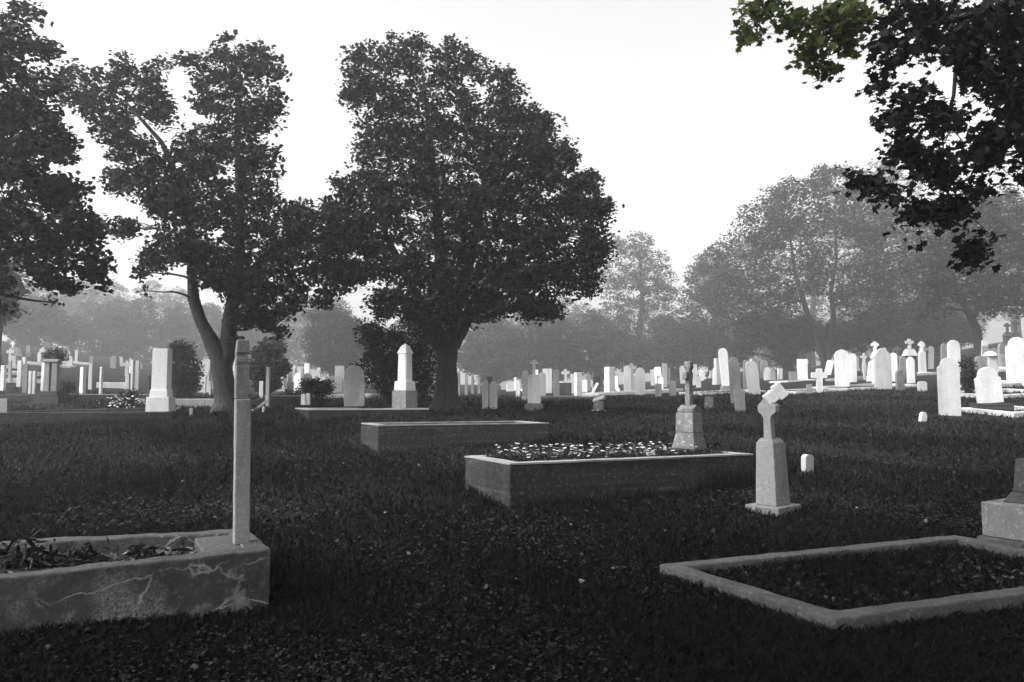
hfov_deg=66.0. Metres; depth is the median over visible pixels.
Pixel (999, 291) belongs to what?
tree
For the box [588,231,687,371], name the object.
tree
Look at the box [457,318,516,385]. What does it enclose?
tree
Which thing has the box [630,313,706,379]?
tree
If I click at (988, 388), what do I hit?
headstone
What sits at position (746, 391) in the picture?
grave kerb
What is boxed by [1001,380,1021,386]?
grave kerb
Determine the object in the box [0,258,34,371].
tree
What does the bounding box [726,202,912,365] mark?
tree
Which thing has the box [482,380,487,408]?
headstone
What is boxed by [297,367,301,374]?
pillar marker
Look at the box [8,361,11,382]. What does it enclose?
headstone
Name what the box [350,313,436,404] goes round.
shrub
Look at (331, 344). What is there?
tree
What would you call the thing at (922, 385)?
headstone
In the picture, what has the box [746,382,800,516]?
cross monument
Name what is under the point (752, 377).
headstone
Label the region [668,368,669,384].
headstone
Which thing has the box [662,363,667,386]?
headstone
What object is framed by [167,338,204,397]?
shrub
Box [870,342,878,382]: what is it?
cross monument
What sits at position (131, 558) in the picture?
leaf litter
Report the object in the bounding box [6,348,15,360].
grave cross
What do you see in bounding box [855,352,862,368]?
headstone
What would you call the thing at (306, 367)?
headstone
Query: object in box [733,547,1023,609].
leaf litter
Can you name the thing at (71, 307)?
tree
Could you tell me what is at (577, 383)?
pillar marker
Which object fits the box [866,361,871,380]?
headstone
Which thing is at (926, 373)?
grave kerb
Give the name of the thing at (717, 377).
pillar marker
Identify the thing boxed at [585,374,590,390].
headstone
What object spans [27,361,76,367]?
grave kerb
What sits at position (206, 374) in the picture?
grave cross
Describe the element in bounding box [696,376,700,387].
headstone
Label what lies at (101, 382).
headstone
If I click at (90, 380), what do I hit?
headstone
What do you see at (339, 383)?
headstone
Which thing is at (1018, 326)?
tree
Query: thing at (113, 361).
headstone
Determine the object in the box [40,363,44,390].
headstone
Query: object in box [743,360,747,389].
headstone
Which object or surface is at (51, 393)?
column monument
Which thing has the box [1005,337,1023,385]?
headstone
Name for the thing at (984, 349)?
pillar marker
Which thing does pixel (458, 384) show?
pillar marker
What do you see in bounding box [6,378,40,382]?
grave kerb
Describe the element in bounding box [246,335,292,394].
shrub
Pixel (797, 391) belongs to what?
grave kerb
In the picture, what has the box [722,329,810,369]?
tree
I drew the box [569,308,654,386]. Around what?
tree
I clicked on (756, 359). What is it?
grave cross
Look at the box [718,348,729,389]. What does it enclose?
headstone
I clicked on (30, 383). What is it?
headstone
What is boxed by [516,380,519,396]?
headstone
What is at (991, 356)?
pillar monument
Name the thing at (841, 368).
headstone
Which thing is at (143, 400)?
pale flowers
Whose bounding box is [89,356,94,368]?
headstone
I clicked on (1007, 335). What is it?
cross monument
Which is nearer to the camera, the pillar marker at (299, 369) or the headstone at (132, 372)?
the headstone at (132, 372)
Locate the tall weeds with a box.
[2,463,1023,638]
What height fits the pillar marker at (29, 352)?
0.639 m
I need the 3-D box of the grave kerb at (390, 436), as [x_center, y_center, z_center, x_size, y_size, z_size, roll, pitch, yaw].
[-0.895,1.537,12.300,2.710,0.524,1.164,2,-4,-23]
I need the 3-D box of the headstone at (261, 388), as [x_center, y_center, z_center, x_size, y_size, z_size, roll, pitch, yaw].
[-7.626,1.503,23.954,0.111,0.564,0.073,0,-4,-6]
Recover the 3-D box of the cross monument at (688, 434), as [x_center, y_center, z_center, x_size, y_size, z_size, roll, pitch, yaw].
[2.040,0.764,9.079,0.362,1.063,0.362,-4,-7,42]
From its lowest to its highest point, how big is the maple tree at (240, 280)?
9.106 m
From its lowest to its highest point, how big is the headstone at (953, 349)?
1.582 m
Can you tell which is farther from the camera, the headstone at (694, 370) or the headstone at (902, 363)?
the headstone at (694, 370)
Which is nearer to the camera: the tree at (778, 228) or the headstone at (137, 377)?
the headstone at (137, 377)
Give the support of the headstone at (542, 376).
on the ground at (110, 375)
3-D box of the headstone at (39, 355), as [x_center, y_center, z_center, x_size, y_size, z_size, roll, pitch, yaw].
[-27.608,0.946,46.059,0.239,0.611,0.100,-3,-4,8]
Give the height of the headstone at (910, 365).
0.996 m
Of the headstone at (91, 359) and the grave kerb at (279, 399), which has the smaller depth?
the grave kerb at (279, 399)
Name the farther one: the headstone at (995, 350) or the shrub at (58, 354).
the headstone at (995, 350)
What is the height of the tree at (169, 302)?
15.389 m
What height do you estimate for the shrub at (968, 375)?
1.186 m
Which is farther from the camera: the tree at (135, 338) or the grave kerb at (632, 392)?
the tree at (135, 338)
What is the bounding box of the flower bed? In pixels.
[485,442,727,461]
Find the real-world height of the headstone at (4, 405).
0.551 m
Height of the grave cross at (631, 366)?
1.300 m
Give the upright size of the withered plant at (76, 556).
0.155 m
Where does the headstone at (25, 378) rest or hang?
on the ground at (110, 375)
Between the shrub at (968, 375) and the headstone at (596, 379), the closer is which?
the shrub at (968, 375)
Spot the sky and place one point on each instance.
(684, 129)
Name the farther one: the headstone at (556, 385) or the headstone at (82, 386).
the headstone at (556, 385)
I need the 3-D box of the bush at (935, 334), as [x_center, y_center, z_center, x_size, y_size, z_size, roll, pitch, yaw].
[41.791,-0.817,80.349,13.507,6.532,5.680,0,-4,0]
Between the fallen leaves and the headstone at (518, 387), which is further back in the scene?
the headstone at (518, 387)
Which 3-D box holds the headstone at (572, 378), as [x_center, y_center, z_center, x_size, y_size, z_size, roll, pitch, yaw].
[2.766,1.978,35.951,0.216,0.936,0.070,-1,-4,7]
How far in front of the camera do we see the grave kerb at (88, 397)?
20.59 m
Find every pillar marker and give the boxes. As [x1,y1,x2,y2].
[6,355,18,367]
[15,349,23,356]
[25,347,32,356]
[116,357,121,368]
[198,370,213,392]
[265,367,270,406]
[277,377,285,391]
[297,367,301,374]
[457,373,459,395]
[465,373,467,394]
[471,376,473,393]
[478,377,480,393]
[514,377,516,389]
[574,372,581,395]
[604,367,614,391]
[615,376,619,390]
[699,369,703,380]
[712,358,721,384]
[856,356,859,370]
[981,340,987,355]
[982,346,987,355]
[998,354,1005,366]
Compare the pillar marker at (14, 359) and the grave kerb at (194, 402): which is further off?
the pillar marker at (14, 359)
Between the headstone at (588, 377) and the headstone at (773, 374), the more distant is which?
the headstone at (588, 377)
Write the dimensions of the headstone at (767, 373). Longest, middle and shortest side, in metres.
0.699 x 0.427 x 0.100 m
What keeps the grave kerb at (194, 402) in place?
on the ground at (110, 375)
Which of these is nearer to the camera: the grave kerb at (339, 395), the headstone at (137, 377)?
the grave kerb at (339, 395)
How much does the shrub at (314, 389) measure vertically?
0.827 m
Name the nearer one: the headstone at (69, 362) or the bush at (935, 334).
the headstone at (69, 362)
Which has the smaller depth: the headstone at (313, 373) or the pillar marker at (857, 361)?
the headstone at (313, 373)
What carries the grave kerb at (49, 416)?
on the ground at (110, 375)
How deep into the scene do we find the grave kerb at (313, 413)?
16.05 m
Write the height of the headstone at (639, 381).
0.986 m
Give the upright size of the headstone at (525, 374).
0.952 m
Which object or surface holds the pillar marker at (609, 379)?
on the ground at (110, 375)
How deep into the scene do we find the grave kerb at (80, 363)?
48.45 m
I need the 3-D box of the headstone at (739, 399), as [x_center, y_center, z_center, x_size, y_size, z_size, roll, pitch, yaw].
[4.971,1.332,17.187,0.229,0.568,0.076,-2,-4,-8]
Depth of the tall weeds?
7.67 m
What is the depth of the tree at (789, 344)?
79.02 m
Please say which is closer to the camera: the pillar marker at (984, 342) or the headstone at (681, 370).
the pillar marker at (984, 342)
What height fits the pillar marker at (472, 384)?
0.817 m
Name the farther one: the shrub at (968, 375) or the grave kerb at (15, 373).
the grave kerb at (15, 373)
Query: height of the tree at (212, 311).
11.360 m
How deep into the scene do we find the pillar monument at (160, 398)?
15.81 m
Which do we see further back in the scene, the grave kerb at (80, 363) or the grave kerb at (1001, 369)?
the grave kerb at (80, 363)
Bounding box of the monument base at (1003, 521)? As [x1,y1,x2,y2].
[977,458,1023,547]
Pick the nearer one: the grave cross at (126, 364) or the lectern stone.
the lectern stone
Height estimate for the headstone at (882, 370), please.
1.373 m
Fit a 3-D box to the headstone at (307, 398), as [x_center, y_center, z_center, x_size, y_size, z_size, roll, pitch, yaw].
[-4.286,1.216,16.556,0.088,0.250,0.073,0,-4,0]
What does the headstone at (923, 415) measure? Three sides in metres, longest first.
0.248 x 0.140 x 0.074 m
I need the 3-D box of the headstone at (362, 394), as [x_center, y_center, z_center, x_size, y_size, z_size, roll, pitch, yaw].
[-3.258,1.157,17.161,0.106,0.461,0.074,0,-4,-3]
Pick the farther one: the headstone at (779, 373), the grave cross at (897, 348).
the grave cross at (897, 348)
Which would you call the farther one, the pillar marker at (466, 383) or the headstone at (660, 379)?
the headstone at (660, 379)
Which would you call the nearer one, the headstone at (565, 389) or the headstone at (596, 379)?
the headstone at (565, 389)
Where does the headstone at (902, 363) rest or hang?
on the ground at (110, 375)
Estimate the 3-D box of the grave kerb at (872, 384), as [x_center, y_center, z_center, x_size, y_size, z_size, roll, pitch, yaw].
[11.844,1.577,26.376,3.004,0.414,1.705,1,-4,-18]
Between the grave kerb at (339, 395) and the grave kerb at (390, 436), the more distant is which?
the grave kerb at (339, 395)
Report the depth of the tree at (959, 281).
132.10 m
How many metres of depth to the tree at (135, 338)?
97.21 m
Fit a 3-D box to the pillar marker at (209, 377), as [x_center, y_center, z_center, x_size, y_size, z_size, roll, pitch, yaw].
[-10.919,1.464,28.182,0.420,0.877,0.420,0,-4,0]
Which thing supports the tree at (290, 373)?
on the ground at (110, 375)
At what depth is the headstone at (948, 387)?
16.37 m
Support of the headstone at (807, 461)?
on the ground at (110, 375)
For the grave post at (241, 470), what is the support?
on the grave kerb at (218, 569)
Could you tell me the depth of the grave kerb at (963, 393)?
21.31 m
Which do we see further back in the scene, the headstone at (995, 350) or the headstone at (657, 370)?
the headstone at (657, 370)
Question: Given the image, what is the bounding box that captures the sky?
[0,0,1023,386]
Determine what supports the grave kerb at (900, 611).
on the ground at (110, 375)
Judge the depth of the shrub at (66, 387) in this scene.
20.85 m
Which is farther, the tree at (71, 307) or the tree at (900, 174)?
the tree at (71, 307)
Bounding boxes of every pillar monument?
[145,348,175,411]
[983,351,997,374]
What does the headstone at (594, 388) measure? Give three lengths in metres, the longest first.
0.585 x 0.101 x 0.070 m
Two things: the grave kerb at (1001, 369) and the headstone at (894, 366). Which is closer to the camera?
the headstone at (894, 366)
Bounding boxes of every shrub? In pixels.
[40,347,73,373]
[59,380,75,397]
[103,388,141,407]
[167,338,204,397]
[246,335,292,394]
[280,386,303,394]
[298,376,336,406]
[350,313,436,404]
[958,355,977,392]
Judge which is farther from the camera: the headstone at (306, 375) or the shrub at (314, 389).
the headstone at (306, 375)
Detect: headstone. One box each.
[0,365,5,390]
[0,398,9,412]
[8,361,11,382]
[16,361,22,386]
[22,357,26,363]
[22,364,28,392]
[28,371,32,393]
[32,371,36,393]
[37,352,41,361]
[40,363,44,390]
[63,356,72,365]
[75,350,78,361]
[79,367,85,393]
[88,363,92,389]
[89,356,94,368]
[99,367,102,393]
[110,356,116,367]
[125,374,130,391]
[130,360,134,390]
[135,361,139,390]
[147,376,150,393]
[198,360,209,387]
[209,381,211,394]
[259,381,262,397]
[294,373,301,392]
[301,394,305,404]
[303,373,311,380]
[304,363,309,373]
[306,393,309,404]
[310,369,318,384]
[332,376,342,392]
[335,366,345,391]
[343,365,364,406]
[360,384,364,404]
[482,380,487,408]
[487,376,491,406]
[489,381,497,408]
[501,381,506,389]
[506,382,513,390]
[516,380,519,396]
[522,370,528,395]
[539,372,545,395]
[543,369,552,392]
[553,369,559,395]
[560,383,571,395]
[570,374,573,393]
[582,380,587,391]
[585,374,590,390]
[591,382,598,392]
[593,376,599,391]
[624,365,630,390]
[635,368,644,394]
[650,369,654,385]
[654,367,660,383]
[655,383,661,396]
[658,377,663,388]
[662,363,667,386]
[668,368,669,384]
[669,381,675,395]
[679,366,684,383]
[692,364,696,384]
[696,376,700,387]
[704,396,713,407]
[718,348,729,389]
[728,357,740,403]
[734,389,745,412]
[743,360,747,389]
[745,361,760,394]
[760,360,767,378]
[763,367,770,379]
[771,370,775,379]
[777,368,782,379]
[788,372,797,380]
[797,351,807,378]
[801,454,813,474]
[806,384,812,393]
[825,360,833,374]
[834,350,849,386]
[849,354,856,381]
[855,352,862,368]
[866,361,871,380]
[874,348,891,388]
[890,353,897,380]
[895,369,904,389]
[898,357,906,374]
[906,357,914,382]
[917,381,926,390]
[918,412,926,421]
[928,346,933,368]
[937,358,961,415]
[940,343,946,359]
[947,340,961,386]
[969,367,1013,411]
[974,356,987,370]
[988,349,997,363]
[998,343,1005,364]
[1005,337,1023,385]
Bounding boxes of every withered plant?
[0,529,69,569]
[43,542,112,566]
[69,536,118,563]
[107,538,193,559]
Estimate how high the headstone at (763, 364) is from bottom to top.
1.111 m
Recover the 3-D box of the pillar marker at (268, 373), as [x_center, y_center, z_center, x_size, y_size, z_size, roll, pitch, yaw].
[-5.873,1.140,18.968,0.089,1.028,0.090,0,-4,3]
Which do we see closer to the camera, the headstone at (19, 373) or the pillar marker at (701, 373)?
the headstone at (19, 373)
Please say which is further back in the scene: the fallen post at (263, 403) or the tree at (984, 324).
the tree at (984, 324)
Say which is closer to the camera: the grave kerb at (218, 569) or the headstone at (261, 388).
the grave kerb at (218, 569)
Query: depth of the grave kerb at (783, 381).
34.25 m
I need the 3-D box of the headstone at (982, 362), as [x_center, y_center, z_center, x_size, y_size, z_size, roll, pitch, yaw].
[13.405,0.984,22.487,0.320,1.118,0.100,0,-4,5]
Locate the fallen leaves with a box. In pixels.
[15,418,1015,679]
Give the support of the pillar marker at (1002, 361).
on the ground at (110, 375)
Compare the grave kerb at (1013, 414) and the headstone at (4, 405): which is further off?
the grave kerb at (1013, 414)
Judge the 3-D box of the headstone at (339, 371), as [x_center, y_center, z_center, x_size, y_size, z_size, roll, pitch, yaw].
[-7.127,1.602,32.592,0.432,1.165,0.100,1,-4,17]
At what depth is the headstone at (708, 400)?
18.41 m
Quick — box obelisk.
[392,344,416,407]
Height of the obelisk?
1.364 m
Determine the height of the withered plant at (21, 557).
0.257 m
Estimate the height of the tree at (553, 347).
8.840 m
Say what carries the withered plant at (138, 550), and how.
on the grave kerb at (218, 569)
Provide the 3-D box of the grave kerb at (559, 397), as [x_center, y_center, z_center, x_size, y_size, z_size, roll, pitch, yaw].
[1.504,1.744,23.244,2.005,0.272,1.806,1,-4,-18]
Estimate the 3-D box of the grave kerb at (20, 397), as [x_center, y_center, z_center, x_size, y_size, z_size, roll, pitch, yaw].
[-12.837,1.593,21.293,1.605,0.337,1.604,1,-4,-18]
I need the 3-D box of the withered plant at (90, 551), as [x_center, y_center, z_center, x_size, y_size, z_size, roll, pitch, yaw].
[-2.462,1.240,4.639,0.314,0.178,0.149,0,-4,0]
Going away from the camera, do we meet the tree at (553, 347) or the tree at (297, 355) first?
the tree at (553, 347)
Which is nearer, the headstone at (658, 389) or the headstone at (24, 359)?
the headstone at (658, 389)
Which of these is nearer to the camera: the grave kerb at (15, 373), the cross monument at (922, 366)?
the grave kerb at (15, 373)
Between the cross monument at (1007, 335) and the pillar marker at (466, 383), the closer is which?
the pillar marker at (466, 383)
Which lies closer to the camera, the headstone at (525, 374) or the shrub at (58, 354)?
the shrub at (58, 354)
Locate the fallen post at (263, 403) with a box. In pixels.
[255,399,268,409]
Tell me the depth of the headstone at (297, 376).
29.79 m
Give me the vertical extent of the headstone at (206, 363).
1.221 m
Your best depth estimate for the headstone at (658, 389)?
25.06 m
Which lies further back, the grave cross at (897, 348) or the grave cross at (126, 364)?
the grave cross at (897, 348)
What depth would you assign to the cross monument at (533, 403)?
17.75 m
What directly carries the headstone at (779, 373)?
on the ground at (110, 375)
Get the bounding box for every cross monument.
[525,360,542,410]
[668,361,708,454]
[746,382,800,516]
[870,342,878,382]
[902,339,917,379]
[918,342,926,372]
[1002,323,1012,345]
[1011,320,1019,336]
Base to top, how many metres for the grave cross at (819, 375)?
0.801 m
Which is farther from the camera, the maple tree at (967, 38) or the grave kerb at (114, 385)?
the grave kerb at (114, 385)
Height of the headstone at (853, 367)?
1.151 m
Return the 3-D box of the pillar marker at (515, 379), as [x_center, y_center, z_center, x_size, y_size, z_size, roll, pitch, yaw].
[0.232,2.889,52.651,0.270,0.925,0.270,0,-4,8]
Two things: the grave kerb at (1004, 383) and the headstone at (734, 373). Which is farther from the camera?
the grave kerb at (1004, 383)
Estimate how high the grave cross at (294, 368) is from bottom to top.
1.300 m
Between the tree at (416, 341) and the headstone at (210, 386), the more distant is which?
the tree at (416, 341)
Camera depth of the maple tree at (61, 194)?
11.85 m
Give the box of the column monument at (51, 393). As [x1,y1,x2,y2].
[33,359,67,404]
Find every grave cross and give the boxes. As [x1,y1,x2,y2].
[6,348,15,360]
[39,347,46,360]
[122,361,129,374]
[203,372,208,393]
[292,364,296,381]
[561,369,569,382]
[629,363,635,389]
[752,355,761,381]
[811,369,827,391]
[860,354,866,379]
[893,346,900,365]
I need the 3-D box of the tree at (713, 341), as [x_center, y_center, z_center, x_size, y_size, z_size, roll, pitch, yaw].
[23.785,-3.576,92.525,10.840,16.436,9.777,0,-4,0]
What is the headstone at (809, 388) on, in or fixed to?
on the ground at (110, 375)
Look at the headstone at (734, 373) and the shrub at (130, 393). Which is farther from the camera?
the headstone at (734, 373)
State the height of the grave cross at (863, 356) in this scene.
1.087 m
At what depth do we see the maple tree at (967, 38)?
6.76 m
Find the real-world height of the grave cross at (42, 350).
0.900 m
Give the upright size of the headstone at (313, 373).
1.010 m
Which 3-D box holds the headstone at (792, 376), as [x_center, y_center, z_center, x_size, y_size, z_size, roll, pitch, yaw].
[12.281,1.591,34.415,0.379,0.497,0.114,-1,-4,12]
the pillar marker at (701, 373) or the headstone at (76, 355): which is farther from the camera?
the headstone at (76, 355)
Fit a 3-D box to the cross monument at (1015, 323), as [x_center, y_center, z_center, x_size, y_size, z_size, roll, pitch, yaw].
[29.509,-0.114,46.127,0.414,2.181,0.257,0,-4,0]
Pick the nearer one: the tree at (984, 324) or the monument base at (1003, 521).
the monument base at (1003, 521)
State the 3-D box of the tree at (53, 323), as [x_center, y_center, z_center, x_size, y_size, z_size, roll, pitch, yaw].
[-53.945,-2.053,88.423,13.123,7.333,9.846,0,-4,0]
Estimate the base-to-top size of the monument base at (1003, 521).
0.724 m
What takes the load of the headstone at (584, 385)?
on the ground at (110, 375)
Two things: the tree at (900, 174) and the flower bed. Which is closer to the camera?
the flower bed
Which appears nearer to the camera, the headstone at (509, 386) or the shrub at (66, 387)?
the shrub at (66, 387)
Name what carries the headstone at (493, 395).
on the ground at (110, 375)
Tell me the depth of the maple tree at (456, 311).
16.56 m
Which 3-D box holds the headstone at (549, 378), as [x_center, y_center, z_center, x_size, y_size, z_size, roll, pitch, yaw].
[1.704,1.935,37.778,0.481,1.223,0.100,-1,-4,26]
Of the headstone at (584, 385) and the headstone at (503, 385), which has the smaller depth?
the headstone at (584, 385)
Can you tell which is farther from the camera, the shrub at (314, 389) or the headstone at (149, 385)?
the headstone at (149, 385)
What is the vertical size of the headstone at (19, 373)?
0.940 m
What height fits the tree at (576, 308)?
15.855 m
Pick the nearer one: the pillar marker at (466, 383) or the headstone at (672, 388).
the headstone at (672, 388)
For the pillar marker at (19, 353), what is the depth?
50.12 m
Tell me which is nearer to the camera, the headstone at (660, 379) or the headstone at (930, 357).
the headstone at (660, 379)
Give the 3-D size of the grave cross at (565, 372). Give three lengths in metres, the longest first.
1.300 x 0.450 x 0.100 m
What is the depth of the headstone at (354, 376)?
17.90 m
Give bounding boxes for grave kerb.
[0,394,76,400]
[0,407,180,425]
[0,529,269,637]
[6,371,40,375]
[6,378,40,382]
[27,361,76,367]
[61,361,88,365]
[79,394,175,401]
[96,382,124,388]
[176,399,213,406]
[264,395,300,404]
[295,405,428,420]
[324,394,343,397]
[361,421,548,453]
[365,393,379,397]
[464,450,752,509]
[521,396,605,400]
[582,388,682,395]
[660,535,1023,631]
[679,389,765,394]
[767,388,848,393]
[769,379,815,382]
[812,383,916,389]
[825,376,866,380]
[917,372,936,375]
[961,388,1023,397]
[961,406,1023,417]
[998,367,1005,371]
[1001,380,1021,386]
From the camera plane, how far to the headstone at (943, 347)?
28.02 m
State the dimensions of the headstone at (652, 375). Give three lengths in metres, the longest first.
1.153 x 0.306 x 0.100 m
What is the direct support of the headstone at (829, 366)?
on the ground at (110, 375)
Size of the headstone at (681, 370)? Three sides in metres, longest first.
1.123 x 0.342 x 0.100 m
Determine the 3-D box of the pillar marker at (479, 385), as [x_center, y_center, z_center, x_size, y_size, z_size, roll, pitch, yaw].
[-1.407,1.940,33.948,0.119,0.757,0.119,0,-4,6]
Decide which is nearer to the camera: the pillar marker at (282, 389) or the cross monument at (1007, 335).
the pillar marker at (282, 389)
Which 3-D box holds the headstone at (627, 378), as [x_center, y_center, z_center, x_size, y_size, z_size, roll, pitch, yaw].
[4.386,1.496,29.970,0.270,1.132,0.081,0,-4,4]
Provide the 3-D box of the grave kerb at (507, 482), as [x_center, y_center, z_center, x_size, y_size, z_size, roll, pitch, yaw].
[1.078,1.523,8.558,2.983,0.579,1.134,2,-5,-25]
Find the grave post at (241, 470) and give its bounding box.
[232,339,250,544]
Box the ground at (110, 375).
[0,341,1023,681]
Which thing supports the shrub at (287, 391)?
on the ground at (110, 375)
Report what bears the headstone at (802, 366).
on the ground at (110, 375)
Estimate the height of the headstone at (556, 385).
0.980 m
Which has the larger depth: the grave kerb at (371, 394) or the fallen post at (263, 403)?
the grave kerb at (371, 394)
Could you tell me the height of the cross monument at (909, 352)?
1.642 m
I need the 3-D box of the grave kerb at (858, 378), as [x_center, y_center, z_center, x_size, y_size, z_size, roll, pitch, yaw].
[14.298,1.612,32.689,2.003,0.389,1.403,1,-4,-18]
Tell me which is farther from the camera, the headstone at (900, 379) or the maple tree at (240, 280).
the headstone at (900, 379)
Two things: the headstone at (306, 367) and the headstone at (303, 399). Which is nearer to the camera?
the headstone at (303, 399)
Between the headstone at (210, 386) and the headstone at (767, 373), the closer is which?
the headstone at (210, 386)
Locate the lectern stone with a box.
[592,395,604,410]
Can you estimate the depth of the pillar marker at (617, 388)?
39.77 m
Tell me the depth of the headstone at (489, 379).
19.43 m
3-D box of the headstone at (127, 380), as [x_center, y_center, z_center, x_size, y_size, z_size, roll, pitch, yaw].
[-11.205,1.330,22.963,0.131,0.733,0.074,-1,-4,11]
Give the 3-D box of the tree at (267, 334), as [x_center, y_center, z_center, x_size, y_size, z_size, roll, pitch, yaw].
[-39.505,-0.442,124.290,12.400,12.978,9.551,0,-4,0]
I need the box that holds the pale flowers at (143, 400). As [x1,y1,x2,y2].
[107,394,145,407]
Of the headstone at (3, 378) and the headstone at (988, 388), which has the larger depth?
the headstone at (3, 378)
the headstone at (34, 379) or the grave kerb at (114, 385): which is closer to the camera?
the headstone at (34, 379)
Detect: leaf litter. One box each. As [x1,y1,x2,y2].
[0,545,196,573]
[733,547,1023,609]
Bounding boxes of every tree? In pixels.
[0,0,117,315]
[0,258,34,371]
[2,293,86,347]
[14,271,102,346]
[44,29,354,411]
[62,294,200,362]
[63,279,190,340]
[168,300,265,364]
[237,305,296,362]
[254,360,343,375]
[278,297,352,366]
[296,303,389,376]
[310,29,624,411]
[362,319,462,378]
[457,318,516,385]
[484,297,598,373]
[485,317,592,381]
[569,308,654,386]
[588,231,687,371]
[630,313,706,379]
[673,244,752,374]
[700,160,927,367]
[721,311,877,369]
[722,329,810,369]
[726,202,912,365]
[730,0,1023,276]
[793,292,989,363]
[831,159,945,360]
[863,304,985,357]
[893,183,1023,355]
[899,214,1023,349]
[985,193,1023,337]
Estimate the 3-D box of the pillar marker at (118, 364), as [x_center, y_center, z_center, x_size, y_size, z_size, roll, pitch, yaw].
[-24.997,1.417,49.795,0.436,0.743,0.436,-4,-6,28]
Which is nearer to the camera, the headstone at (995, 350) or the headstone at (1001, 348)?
the headstone at (995, 350)

